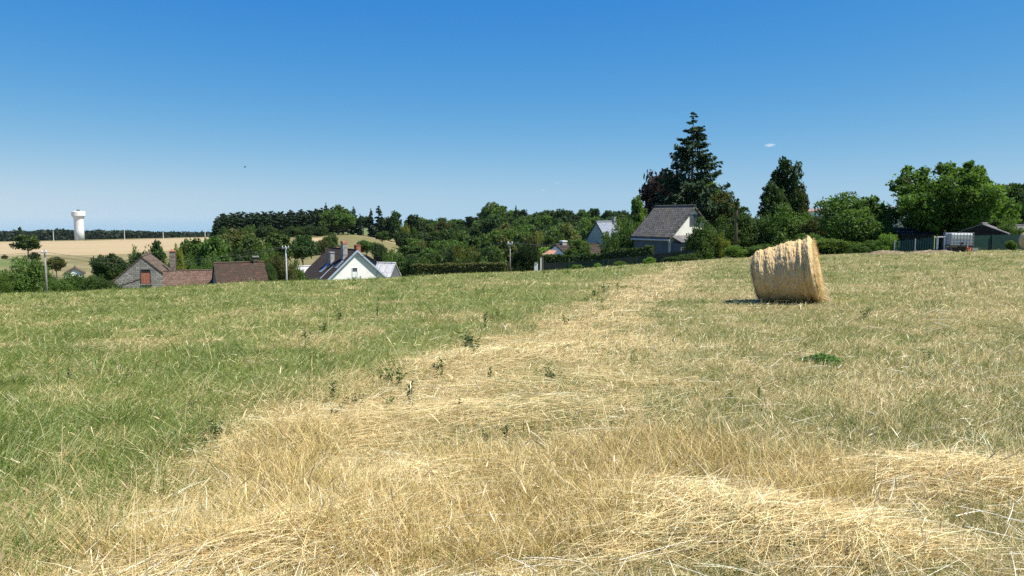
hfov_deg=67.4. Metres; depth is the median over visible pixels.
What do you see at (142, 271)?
stone house
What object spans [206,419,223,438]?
weed
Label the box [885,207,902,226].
distant house
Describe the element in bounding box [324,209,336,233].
leafy tree
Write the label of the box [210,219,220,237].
pine tree
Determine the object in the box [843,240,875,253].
shrub
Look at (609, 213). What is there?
leafy tree
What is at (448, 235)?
leafy tree
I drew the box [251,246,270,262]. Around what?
shrub
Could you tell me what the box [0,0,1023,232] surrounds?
sky
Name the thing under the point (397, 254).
shrub
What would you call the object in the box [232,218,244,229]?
pine tree
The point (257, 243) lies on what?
leafy tree
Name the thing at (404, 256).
overhead wire
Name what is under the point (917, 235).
shed
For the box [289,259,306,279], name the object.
shrub
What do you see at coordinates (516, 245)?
leafy tree
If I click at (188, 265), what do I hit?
shrub
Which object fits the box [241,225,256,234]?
shrub
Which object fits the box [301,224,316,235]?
shrub
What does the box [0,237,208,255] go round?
wheat field
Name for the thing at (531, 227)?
leafy tree
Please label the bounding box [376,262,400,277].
shed
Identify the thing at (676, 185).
spruce tree
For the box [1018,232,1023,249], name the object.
hay bale
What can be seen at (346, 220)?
leafy tree
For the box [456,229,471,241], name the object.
leafy tree
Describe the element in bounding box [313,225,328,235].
shrub
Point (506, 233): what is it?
leafy tree
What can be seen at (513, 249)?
leafy tree
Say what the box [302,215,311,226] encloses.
pine tree
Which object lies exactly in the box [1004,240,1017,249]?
shrub
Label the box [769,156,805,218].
leafy tree
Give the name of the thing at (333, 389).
weed
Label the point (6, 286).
shrub
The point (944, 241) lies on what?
metal frame
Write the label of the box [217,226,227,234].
shrub
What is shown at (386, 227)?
spruce tree
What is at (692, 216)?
gable window
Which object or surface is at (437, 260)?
leafy tree
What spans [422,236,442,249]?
leafy tree
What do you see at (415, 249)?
leafy tree
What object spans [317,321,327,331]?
weed
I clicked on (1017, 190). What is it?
leafy tree
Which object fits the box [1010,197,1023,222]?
shrub
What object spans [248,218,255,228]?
pine tree
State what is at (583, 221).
leafy tree
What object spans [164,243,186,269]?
shrub
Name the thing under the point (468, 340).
weed
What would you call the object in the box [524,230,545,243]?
leafy tree
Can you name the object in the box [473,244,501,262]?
shrub
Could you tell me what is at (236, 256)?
shrub
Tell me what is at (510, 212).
leafy tree
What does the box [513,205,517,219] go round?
spruce tree
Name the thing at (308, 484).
dry grass
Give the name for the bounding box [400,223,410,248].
shrub
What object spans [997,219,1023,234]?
shrub
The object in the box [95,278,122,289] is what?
shrub
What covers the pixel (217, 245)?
leafy tree
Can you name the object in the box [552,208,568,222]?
leafy tree
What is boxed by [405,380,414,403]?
weed
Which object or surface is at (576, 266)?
shrub
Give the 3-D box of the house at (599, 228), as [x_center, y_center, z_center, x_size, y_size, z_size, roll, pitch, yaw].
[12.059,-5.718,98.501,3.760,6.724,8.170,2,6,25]
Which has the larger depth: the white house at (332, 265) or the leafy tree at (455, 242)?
the leafy tree at (455, 242)
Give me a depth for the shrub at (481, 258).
105.09 m
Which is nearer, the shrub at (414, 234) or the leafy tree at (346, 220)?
the shrub at (414, 234)
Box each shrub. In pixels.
[0,255,52,292]
[0,273,13,293]
[27,252,40,259]
[42,272,77,292]
[57,273,98,286]
[74,274,108,291]
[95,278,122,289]
[109,255,129,282]
[127,244,137,261]
[127,244,157,265]
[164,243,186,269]
[183,251,197,269]
[197,251,222,268]
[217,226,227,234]
[227,240,258,261]
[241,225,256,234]
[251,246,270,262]
[254,225,271,237]
[263,242,280,261]
[264,254,298,280]
[264,262,278,280]
[266,225,277,236]
[278,226,295,236]
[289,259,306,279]
[292,226,306,236]
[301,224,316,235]
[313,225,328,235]
[316,238,329,254]
[321,232,338,245]
[369,242,387,261]
[382,249,403,261]
[382,253,392,261]
[391,256,408,275]
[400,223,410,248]
[403,255,421,276]
[411,227,417,238]
[413,239,426,249]
[416,253,435,263]
[440,251,455,263]
[452,242,464,262]
[453,250,473,262]
[459,246,481,262]
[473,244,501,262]
[479,256,487,262]
[511,240,539,271]
[535,230,543,270]
[547,232,567,249]
[572,264,583,268]
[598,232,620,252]
[601,217,636,247]
[614,261,625,265]
[617,222,639,248]
[642,257,655,263]
[661,256,680,261]
[677,252,700,260]
[682,216,726,259]
[711,233,729,258]
[715,210,769,248]
[721,245,748,257]
[743,244,773,256]
[755,214,779,232]
[761,203,817,245]
[782,232,828,243]
[793,215,828,239]
[811,191,897,243]
[813,238,863,254]
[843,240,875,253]
[851,208,898,242]
[872,233,899,251]
[989,212,1023,226]
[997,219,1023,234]
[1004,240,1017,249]
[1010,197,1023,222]
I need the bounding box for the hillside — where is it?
[0,226,946,279]
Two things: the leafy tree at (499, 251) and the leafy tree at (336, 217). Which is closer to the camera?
the leafy tree at (499, 251)
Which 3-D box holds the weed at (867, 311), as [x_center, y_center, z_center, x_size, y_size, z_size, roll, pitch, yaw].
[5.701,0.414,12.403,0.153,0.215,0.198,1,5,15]
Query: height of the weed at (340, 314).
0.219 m
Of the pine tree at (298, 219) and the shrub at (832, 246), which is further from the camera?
the pine tree at (298, 219)
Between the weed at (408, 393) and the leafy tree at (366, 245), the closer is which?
the weed at (408, 393)
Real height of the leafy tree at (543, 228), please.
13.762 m
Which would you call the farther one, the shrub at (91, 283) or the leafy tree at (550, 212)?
the leafy tree at (550, 212)
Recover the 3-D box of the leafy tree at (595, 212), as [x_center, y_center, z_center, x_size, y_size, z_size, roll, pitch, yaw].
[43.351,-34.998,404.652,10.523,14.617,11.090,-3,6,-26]
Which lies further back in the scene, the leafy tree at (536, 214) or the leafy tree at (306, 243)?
the leafy tree at (536, 214)
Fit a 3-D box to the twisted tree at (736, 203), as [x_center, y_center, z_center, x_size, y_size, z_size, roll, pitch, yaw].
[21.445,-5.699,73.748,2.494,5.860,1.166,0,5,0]
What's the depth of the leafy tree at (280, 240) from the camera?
178.41 m
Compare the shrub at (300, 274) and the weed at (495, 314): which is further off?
the shrub at (300, 274)
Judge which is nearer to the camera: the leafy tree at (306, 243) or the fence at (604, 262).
the fence at (604, 262)
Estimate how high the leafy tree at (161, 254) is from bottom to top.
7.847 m
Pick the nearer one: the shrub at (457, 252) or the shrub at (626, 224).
the shrub at (626, 224)
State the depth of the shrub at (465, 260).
119.78 m
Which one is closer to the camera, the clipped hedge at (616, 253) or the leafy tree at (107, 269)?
the clipped hedge at (616, 253)
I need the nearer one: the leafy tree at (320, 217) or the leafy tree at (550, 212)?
the leafy tree at (320, 217)
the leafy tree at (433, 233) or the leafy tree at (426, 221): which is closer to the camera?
the leafy tree at (433, 233)
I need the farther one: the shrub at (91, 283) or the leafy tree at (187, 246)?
the leafy tree at (187, 246)
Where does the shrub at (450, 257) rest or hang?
on the hillside
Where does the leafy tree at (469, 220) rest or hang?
on the hillside
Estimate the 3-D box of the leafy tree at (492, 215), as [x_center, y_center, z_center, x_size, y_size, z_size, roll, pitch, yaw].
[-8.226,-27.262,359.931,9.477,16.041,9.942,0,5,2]
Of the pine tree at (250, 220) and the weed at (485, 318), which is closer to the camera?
the weed at (485, 318)
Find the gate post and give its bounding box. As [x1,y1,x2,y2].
[540,257,543,269]
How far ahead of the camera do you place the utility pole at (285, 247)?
82.02 m
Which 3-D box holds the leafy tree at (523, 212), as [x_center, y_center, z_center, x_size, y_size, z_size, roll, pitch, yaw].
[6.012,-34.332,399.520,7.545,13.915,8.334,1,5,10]
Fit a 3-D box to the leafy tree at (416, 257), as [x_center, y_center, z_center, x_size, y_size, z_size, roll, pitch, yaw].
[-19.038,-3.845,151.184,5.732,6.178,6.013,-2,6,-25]
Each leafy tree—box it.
[9,234,41,258]
[46,256,67,277]
[88,252,124,280]
[150,239,167,262]
[178,237,200,266]
[194,234,232,268]
[216,228,253,251]
[220,236,235,256]
[237,234,264,256]
[261,232,293,259]
[291,234,320,264]
[317,213,333,232]
[318,213,329,227]
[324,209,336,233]
[325,212,339,229]
[331,213,342,234]
[334,204,345,233]
[336,209,350,233]
[339,213,356,234]
[355,216,369,234]
[356,240,375,254]
[375,230,389,241]
[388,211,402,238]
[393,231,412,247]
[397,245,410,255]
[402,253,426,262]
[404,214,425,232]
[405,237,426,247]
[406,244,423,255]
[416,232,427,239]
[419,247,443,260]
[421,219,437,224]
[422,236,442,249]
[424,222,436,231]
[425,230,439,237]
[428,252,442,263]
[429,239,454,250]
[433,221,455,231]
[436,217,446,222]
[438,227,459,242]
[438,247,456,257]
[446,219,464,226]
[450,222,461,232]
[450,239,466,248]
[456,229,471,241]
[462,216,480,228]
[462,235,481,252]
[469,222,486,238]
[471,219,482,226]
[476,240,493,251]
[480,207,486,218]
[480,215,503,233]
[480,229,501,246]
[482,201,505,218]
[482,246,505,260]
[486,214,503,221]
[495,235,512,251]
[496,221,513,230]
[496,226,518,241]
[502,244,517,268]
[504,241,522,249]
[505,216,515,226]
[506,210,519,217]
[509,229,530,242]
[512,215,531,226]
[513,223,531,233]
[517,209,528,219]
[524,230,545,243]
[527,216,547,227]
[527,224,535,235]
[528,211,547,217]
[529,239,541,268]
[533,224,551,232]
[537,250,540,267]
[538,246,550,256]
[539,209,555,223]
[540,236,556,246]
[541,214,552,225]
[544,228,559,235]
[545,231,558,237]
[551,222,563,230]
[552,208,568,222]
[552,217,563,225]
[557,221,580,242]
[563,237,591,255]
[564,214,581,223]
[564,222,580,230]
[566,210,573,219]
[576,209,590,219]
[577,217,593,226]
[580,223,593,240]
[587,208,601,218]
[589,217,604,223]
[600,210,617,220]
[615,210,630,220]
[616,213,627,221]
[630,195,647,228]
[671,178,731,204]
[703,190,741,257]
[757,180,791,221]
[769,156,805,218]
[790,182,810,219]
[996,182,1023,213]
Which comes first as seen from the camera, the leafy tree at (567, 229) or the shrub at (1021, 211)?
the shrub at (1021, 211)
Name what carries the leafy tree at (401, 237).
on the hillside
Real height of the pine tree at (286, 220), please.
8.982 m
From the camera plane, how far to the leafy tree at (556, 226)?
305.24 m
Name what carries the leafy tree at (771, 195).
on the hillside
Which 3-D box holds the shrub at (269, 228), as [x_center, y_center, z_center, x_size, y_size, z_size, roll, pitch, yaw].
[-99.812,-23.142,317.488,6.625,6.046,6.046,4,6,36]
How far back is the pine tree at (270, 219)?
324.15 m
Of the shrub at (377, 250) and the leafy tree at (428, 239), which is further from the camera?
the leafy tree at (428, 239)
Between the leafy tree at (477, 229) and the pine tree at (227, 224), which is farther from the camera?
the pine tree at (227, 224)
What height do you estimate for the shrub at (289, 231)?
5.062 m
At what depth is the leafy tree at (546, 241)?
184.25 m
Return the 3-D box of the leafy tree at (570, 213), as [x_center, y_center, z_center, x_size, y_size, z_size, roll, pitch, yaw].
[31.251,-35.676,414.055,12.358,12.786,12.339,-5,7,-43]
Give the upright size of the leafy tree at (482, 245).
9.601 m
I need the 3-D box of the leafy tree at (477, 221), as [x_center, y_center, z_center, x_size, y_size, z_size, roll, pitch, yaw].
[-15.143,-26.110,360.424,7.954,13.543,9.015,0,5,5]
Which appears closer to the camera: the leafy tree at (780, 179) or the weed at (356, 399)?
the weed at (356, 399)
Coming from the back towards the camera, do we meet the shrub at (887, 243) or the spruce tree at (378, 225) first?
the spruce tree at (378, 225)
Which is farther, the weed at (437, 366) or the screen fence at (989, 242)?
the screen fence at (989, 242)
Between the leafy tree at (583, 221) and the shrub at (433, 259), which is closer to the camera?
the shrub at (433, 259)
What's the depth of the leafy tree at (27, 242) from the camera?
260.18 m
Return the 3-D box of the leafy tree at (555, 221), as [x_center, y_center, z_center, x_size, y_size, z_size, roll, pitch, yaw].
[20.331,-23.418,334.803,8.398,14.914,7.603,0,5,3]
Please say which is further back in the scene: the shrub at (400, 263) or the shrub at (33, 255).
the shrub at (33, 255)
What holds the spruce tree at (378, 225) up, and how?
on the hillside
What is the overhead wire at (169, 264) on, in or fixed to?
attached to the utility pole at (285, 247)
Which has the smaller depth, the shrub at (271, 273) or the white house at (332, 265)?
the shrub at (271, 273)
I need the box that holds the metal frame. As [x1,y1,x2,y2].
[937,236,945,249]
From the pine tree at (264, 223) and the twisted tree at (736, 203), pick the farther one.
the pine tree at (264, 223)
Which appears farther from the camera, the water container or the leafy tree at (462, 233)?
the leafy tree at (462, 233)
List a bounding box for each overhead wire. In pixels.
[47,247,278,260]
[47,247,283,264]
[292,242,507,256]
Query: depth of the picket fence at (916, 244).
49.40 m
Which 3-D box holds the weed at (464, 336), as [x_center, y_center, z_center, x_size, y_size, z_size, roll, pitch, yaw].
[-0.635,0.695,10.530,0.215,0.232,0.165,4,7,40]
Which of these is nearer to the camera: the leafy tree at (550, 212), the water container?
the water container
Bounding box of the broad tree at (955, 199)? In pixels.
[866,160,1022,249]
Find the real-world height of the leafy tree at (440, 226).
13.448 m
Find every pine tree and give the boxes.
[209,216,221,235]
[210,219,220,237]
[215,219,225,233]
[222,217,232,229]
[228,217,242,228]
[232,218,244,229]
[242,218,250,228]
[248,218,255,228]
[252,216,262,230]
[261,216,270,226]
[265,217,274,227]
[273,216,285,233]
[283,215,292,227]
[290,215,300,228]
[297,214,310,225]
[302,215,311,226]
[307,214,318,234]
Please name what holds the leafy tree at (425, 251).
on the hillside
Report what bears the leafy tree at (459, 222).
on the hillside
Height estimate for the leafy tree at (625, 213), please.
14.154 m
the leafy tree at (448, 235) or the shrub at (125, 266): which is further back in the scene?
the leafy tree at (448, 235)
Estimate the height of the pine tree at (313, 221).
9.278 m
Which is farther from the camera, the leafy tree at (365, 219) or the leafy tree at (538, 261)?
the leafy tree at (365, 219)
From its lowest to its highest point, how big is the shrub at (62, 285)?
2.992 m
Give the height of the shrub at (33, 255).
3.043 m
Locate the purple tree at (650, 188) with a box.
[637,167,676,215]
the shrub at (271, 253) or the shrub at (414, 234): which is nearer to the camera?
the shrub at (271, 253)
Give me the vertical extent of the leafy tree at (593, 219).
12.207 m
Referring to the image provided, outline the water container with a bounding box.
[943,232,973,251]
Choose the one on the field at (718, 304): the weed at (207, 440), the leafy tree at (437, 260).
the weed at (207, 440)
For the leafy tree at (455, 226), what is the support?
on the hillside
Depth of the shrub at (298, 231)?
315.40 m
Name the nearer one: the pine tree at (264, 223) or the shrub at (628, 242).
the shrub at (628, 242)
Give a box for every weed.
[200,435,217,447]
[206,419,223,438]
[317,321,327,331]
[329,380,336,402]
[334,310,341,318]
[350,392,364,405]
[377,369,393,380]
[384,395,394,406]
[385,367,408,385]
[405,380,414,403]
[431,363,439,371]
[438,358,443,374]
[458,331,472,344]
[463,331,480,349]
[482,312,487,328]
[487,309,499,319]
[502,425,509,439]
[543,366,554,381]
[724,390,734,401]
[860,307,869,317]
[922,348,933,357]
[968,425,980,436]
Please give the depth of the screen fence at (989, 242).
47.92 m
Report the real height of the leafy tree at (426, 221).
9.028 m
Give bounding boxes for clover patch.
[795,353,843,366]
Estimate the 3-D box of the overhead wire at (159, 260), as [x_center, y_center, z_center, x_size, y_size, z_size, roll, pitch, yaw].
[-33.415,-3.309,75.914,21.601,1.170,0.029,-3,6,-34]
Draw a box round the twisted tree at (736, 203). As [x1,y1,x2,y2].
[723,198,748,246]
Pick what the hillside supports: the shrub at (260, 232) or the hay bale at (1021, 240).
the shrub at (260, 232)
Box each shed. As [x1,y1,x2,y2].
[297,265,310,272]
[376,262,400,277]
[894,227,915,250]
[898,228,935,250]
[959,222,1010,235]
[1010,224,1023,233]
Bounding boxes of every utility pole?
[41,249,47,291]
[282,246,288,280]
[507,243,512,270]
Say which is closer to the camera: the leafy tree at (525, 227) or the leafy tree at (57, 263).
the leafy tree at (57, 263)
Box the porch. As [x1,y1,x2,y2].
[541,250,556,256]
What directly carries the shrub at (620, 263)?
on the field at (718, 304)
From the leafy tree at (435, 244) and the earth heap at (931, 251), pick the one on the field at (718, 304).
the earth heap at (931, 251)
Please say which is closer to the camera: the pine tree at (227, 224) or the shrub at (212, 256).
the shrub at (212, 256)
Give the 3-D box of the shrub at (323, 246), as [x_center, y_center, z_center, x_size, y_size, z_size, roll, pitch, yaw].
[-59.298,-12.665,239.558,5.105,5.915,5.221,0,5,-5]
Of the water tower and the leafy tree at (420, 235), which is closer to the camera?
the leafy tree at (420, 235)
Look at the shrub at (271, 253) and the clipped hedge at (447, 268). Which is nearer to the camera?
the clipped hedge at (447, 268)
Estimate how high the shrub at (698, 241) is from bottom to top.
4.012 m
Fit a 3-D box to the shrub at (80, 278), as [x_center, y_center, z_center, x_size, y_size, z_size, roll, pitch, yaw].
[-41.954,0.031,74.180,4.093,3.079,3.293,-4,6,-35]
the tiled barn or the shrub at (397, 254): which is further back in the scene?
the shrub at (397, 254)
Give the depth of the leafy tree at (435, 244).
231.19 m
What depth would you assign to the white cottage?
100.42 m
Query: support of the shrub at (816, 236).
on the hillside
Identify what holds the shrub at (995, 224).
on the hillside
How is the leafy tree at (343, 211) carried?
on the hillside
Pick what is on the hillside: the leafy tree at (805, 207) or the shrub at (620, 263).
the leafy tree at (805, 207)
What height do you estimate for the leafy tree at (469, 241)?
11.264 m
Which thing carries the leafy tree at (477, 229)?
on the hillside
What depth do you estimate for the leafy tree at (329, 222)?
322.44 m
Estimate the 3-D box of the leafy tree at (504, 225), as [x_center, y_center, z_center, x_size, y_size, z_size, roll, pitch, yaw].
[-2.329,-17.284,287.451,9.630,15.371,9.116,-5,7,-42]
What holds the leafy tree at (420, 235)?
on the hillside
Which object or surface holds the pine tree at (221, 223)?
on the hillside
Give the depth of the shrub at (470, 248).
139.98 m
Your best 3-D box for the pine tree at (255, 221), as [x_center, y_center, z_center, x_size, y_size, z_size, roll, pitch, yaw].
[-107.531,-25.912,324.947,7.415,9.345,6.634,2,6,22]
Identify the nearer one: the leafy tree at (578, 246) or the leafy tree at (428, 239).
the leafy tree at (578, 246)
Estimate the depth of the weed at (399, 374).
7.63 m
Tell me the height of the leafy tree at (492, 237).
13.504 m
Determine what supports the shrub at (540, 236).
on the hillside
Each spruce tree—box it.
[348,206,358,234]
[356,214,363,234]
[367,209,374,236]
[371,206,385,236]
[384,216,390,239]
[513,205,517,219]
[653,111,732,232]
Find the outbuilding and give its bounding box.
[162,269,212,286]
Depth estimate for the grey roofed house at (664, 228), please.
73.90 m
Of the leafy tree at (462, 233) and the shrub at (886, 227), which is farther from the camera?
the leafy tree at (462, 233)
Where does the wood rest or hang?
on the hillside
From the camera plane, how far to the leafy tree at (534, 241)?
194.07 m
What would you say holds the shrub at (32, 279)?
on the hillside
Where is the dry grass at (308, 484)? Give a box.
[0,250,1023,575]
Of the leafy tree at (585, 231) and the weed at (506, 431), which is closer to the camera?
the weed at (506, 431)
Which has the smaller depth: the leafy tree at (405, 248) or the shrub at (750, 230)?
the shrub at (750, 230)
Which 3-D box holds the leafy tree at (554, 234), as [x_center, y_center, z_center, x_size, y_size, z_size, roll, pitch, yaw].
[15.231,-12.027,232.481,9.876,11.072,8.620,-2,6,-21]
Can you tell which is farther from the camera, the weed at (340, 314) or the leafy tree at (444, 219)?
the leafy tree at (444, 219)
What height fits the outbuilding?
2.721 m
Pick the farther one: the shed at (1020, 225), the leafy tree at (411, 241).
the leafy tree at (411, 241)
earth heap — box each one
[864,250,905,254]
[903,250,952,253]
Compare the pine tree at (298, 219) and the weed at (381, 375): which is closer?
the weed at (381, 375)
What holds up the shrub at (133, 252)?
on the hillside
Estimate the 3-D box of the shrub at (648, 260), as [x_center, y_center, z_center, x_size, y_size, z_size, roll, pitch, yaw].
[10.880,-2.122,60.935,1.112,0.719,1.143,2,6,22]
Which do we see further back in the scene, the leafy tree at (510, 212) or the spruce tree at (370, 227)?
the leafy tree at (510, 212)
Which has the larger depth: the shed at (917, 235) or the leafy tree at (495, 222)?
the leafy tree at (495, 222)
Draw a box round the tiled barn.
[212,256,268,283]
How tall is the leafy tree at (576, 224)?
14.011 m
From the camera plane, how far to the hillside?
277.07 m
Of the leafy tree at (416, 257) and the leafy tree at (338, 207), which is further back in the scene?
the leafy tree at (338, 207)
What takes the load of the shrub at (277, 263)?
on the hillside
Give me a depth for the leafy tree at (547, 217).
334.13 m
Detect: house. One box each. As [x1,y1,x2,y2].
[109,249,175,288]
[304,241,386,280]
[544,241,601,254]
[584,217,617,248]
[630,205,712,253]
[808,209,821,215]
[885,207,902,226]
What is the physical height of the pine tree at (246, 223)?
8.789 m
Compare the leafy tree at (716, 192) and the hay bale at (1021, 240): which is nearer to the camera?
the hay bale at (1021, 240)
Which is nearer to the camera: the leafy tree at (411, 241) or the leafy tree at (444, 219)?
the leafy tree at (411, 241)
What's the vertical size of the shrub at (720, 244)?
2.462 m
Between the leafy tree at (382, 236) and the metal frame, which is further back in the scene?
the leafy tree at (382, 236)
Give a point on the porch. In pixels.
(549, 252)
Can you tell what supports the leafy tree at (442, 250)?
on the hillside
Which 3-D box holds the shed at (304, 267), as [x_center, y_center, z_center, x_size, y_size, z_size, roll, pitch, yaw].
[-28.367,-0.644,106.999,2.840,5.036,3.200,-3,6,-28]
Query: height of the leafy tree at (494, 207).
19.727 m
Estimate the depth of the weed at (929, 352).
8.72 m
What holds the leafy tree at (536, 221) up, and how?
on the hillside
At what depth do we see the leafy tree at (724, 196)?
86.36 m
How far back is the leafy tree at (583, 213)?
381.06 m
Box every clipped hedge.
[410,260,508,275]
[543,245,654,262]
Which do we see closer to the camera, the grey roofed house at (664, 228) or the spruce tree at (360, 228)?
the grey roofed house at (664, 228)
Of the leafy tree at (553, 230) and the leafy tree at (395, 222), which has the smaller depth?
the leafy tree at (553, 230)
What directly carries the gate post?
on the field at (718, 304)
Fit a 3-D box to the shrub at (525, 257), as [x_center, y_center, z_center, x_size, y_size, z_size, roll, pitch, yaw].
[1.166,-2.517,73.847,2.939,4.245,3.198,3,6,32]
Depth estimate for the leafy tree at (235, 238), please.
176.89 m
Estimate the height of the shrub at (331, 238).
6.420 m
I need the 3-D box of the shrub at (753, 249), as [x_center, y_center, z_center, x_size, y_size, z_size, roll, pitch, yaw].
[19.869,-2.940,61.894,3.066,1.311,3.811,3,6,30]
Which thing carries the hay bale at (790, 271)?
on the field at (718, 304)
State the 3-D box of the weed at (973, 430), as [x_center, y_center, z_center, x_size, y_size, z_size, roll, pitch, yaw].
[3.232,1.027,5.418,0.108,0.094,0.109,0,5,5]
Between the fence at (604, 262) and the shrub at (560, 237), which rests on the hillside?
the shrub at (560, 237)
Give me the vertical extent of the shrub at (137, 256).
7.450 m
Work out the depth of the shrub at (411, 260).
127.89 m
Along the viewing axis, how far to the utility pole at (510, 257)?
73.03 m
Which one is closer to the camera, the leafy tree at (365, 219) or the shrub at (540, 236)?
the shrub at (540, 236)
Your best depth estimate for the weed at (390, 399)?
6.73 m
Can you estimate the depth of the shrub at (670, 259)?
60.76 m
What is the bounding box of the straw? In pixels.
[0,249,1023,575]
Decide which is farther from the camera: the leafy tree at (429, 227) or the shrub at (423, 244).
the leafy tree at (429, 227)
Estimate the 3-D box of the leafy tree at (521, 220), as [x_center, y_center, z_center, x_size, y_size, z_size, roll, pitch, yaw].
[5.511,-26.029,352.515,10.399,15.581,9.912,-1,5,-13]
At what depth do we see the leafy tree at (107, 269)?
91.16 m
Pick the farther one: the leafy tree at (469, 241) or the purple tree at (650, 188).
the leafy tree at (469, 241)
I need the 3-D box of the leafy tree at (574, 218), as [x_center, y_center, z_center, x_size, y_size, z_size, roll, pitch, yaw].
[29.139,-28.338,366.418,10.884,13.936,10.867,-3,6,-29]
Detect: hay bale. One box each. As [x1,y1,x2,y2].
[749,235,833,302]
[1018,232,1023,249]
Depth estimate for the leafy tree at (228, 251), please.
169.32 m
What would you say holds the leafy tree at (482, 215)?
on the hillside
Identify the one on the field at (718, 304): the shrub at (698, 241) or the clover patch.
the clover patch
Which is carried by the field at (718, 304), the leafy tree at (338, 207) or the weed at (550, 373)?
the weed at (550, 373)
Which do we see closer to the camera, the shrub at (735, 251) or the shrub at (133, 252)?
the shrub at (735, 251)
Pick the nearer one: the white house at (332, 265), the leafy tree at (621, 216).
the white house at (332, 265)
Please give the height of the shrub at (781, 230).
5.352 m
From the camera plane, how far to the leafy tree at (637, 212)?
85.23 m
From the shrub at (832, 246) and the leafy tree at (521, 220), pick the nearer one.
the shrub at (832, 246)
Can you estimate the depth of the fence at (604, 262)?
64.97 m
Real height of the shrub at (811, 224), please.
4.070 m
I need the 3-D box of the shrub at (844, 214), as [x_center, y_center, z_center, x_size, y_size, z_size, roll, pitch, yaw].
[28.561,-5.272,64.055,7.999,5.810,6.435,-3,6,-26]
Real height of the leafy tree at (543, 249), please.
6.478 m
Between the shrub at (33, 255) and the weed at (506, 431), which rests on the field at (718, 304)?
the weed at (506, 431)
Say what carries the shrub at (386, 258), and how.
on the hillside
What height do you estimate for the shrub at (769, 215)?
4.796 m
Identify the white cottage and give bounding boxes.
[63,266,85,278]
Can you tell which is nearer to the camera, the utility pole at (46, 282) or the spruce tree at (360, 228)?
the utility pole at (46, 282)
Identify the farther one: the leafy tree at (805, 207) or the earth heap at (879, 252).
the leafy tree at (805, 207)
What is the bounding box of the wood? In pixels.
[0,228,213,240]
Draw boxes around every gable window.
[352,267,357,277]
[690,214,699,225]
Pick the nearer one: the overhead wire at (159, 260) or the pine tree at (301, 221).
the overhead wire at (159, 260)
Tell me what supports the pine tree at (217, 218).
on the hillside
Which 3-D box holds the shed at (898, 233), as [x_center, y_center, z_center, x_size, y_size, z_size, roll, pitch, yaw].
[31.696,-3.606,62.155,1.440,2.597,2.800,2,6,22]
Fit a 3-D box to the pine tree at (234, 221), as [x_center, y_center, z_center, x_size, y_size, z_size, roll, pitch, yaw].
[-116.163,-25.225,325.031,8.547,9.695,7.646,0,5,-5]
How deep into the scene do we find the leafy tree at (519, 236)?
243.35 m
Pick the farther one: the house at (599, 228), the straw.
the house at (599, 228)
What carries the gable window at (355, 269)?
in the white house at (332, 265)
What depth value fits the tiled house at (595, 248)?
92.15 m
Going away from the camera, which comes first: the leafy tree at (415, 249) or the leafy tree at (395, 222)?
the leafy tree at (415, 249)
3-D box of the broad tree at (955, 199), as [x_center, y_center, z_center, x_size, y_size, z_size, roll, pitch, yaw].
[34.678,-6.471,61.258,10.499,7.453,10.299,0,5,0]
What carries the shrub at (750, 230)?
on the hillside
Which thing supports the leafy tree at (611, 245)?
on the hillside
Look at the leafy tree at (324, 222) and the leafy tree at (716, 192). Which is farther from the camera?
the leafy tree at (324, 222)
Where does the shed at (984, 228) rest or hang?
on the hillside
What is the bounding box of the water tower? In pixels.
[71,210,85,239]
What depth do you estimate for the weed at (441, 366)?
8.15 m
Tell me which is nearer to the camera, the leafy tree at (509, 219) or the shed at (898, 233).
the shed at (898, 233)
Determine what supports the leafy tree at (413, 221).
on the hillside
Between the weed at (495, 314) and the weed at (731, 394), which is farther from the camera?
the weed at (495, 314)
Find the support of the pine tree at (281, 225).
on the hillside
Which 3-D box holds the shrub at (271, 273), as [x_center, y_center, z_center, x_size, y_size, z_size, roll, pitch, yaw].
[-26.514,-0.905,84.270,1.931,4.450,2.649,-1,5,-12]
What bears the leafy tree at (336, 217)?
on the hillside
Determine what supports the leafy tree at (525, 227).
on the hillside
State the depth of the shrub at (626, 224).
81.43 m
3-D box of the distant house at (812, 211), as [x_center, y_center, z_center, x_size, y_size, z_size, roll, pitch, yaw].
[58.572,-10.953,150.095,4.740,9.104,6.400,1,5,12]
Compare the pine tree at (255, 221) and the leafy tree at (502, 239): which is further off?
the pine tree at (255, 221)
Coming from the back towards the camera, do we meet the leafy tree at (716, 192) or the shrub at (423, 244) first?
the shrub at (423, 244)
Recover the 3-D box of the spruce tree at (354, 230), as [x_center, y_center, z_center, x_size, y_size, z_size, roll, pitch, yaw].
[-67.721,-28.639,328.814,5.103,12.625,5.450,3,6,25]
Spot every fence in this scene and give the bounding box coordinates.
[544,250,693,270]
[894,237,936,251]
[972,234,1021,249]
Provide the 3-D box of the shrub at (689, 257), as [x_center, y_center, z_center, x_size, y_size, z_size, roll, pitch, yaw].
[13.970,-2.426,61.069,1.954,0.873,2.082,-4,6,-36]
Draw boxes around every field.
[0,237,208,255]
[0,250,1023,574]

